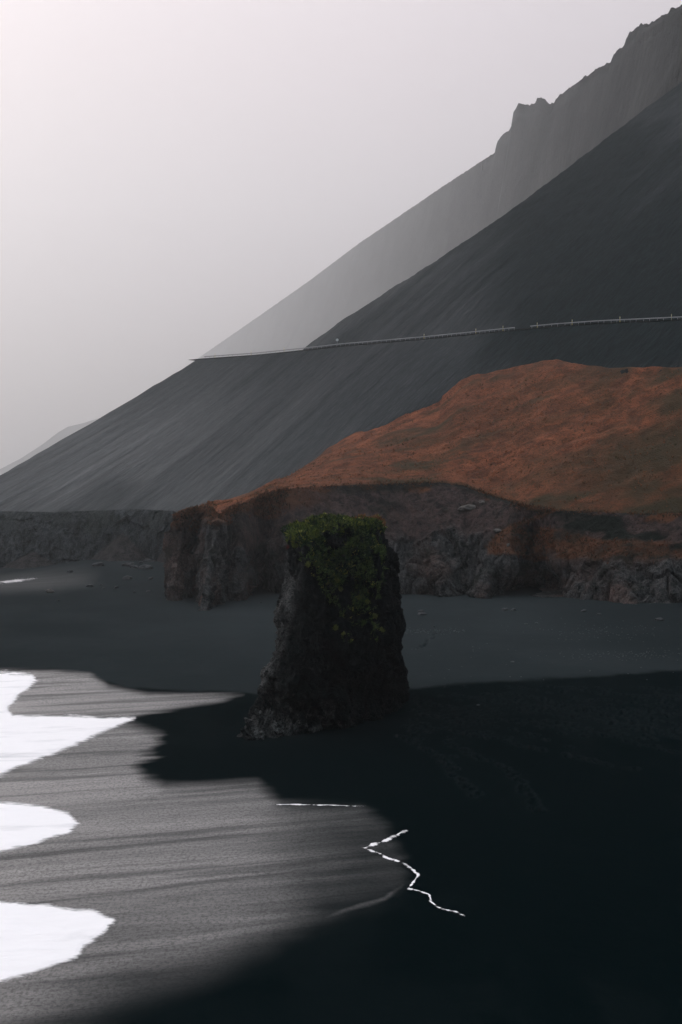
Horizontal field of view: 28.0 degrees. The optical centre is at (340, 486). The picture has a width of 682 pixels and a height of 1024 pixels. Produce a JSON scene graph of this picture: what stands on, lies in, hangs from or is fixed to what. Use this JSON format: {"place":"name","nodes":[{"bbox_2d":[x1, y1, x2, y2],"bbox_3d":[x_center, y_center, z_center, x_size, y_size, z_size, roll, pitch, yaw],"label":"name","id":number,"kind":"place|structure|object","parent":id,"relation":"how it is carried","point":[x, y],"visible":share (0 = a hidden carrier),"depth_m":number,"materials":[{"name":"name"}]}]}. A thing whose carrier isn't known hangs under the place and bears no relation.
{"place":"outdoors","nodes":[
{"label":"outdoors","id":0,"kind":"place"},
{"bbox_2d":[0,418,98,474],"bbox_3d":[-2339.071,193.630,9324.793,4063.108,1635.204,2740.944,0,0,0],"label":"distant hill","id":1,"kind":"structure","parent":0,"point":[62,434],"depth_m":9705.70,"materials":[{"name":"grey stone"}]},
{"bbox_2d":[0,509,173,568],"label":"sea cliff","id":2,"kind":"structure","parent":0,"point":[28,539],"depth_m":418.12,"materials":[{"name":"grey stone"}]},
{"bbox_2d":[0,559,681,1023],"bbox_3d":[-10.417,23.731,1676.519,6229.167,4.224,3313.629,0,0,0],"label":"beach sand","id":3,"kind":"structure","parent":0,"point":[218,869],"depth_m":102.47,"materials":[{"name":"black sand"}]},
{"bbox_2d":[0,902,113,981],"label":"wave foam","id":4,"kind":"object","parent":3,"relation":"on","point":[33,938],"visible":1,"depth_m":76.00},
{"bbox_2d":[92,562,102,566],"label":"beach stone","id":5,"kind":"object","parent":3,"relation":"on","point":[96,564],"visible":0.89,"depth_m":380.88,"materials":[{"name":"grey stone"}]},
{"bbox_2d":[121,562,133,565],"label":"beach stone","id":6,"kind":"object","parent":3,"relation":"on","point":[128,564],"visible":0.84,"depth_m":381.12,"materials":[{"name":"grey stone"}]},
{"bbox_2d":[138,564,152,568],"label":"beach stone","id":7,"kind":"object","parent":3,"relation":"on","point":[144,566],"visible":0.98,"depth_m":375.59,"materials":[{"name":"grey stone"}]},
{"bbox_2d":[277,804,346,805],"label":"foam line","id":8,"kind":"object","parent":3,"relation":"on","point":[306,804],"visible":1,"depth_m":107.16,"materials":[{"name":"white liquid"}]},
{"bbox_2d":[364,830,405,847],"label":"foam line","id":9,"kind":"object","parent":3,"relation":"on","point":[384,840],"visible":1,"depth_m":96.20,"materials":[{"name":"white liquid"}]},
{"bbox_2d":[369,849,462,914],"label":"foam line","id":10,"kind":"object","parent":3,"relation":"on","point":[413,870],"visible":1,"depth_m":86.77,"materials":[{"name":"white liquid"}]},
{"bbox_2d":[0,82,681,516],"bbox_3d":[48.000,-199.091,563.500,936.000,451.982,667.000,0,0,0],"label":"mountain slope","id":11,"kind":"structure","parent":0,"point":[594,234],"depth_m":455.02,"materials":[{"name":"grey stone"}]},
{"bbox_2d":[191,319,681,360],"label":"road shoulder","id":12,"kind":"object","parent":11,"relation":"on","point":[440,337],"visible":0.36,"depth_m":441.31},
{"bbox_2d":[204,327,514,358],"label":"guardrail","id":13,"kind":"object","parent":12,"relation":"on","point":[365,341],"visible":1,"depth_m":467.04,"materials":[{"name":"metal"}]},
{"bbox_2d":[530,316,681,326],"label":"guardrail","id":14,"kind":"object","parent":12,"relation":"on","point":[657,318],"visible":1,"depth_m":395.42,"materials":[{"name":"metal"}]},
{"bbox_2d":[0,0,681,468],"label":"sky","id":15,"kind":"structure","parent":0,"point":[172,172],"materials":[{"name":"white"}]},
{"bbox_2d":[162,482,681,610],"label":"headland cliff","id":16,"kind":"structure","parent":0,"point":[438,542],"depth_m":311.70,"materials":[{"name":"grey stone"}]},
{"bbox_2d":[170,359,681,564],"bbox_3d":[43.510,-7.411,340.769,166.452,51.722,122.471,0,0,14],"label":"dry grass","id":17,"kind":"structure","parent":16,"relation":"on","point":[259,498],"depth_m":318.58,"materials":[{"name":"brown plant"}]},
{"bbox_2d":[458,504,475,511],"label":"boulder","id":18,"kind":"object","parent":16,"relation":"on","point":[468,507],"visible":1,"depth_m":327.77,"materials":[{"name":"grey stone"}]},
{"bbox_2d":[187,5,681,365],"bbox_3d":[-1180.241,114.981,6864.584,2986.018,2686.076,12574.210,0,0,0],"label":"mountain ridge","id":19,"kind":"structure","parent":0,"point":[541,142],"depth_m":2886.31,"materials":[{"name":"grey stone"}]},
{"label":"ground","id":20,"kind":"structure","parent":0,"visible":0},
{"bbox_2d":[237,512,409,739],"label":"sea stack","id":21,"kind":"object","parent":20,"relation":"on","point":[336,662],"visible":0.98,"depth_m":142.87,"materials":[{"name":"black stone"}]},
{"bbox_3d":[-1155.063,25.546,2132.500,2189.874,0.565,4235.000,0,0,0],"label":"sea water","id":22,"kind":"structure","parent":0,"visible":0},
{"bbox_2d":[0,802,78,850],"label":"wave foam","id":23,"kind":"object","parent":22,"relation":"on","point":[24,824],"visible":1,"depth_m":100.78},
{"bbox_2d":[0,671,134,773],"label":"wave foam","id":24,"kind":"object","parent":22,"relation":"on","point":[24,739],"visible":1,"depth_m":140.52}
]}

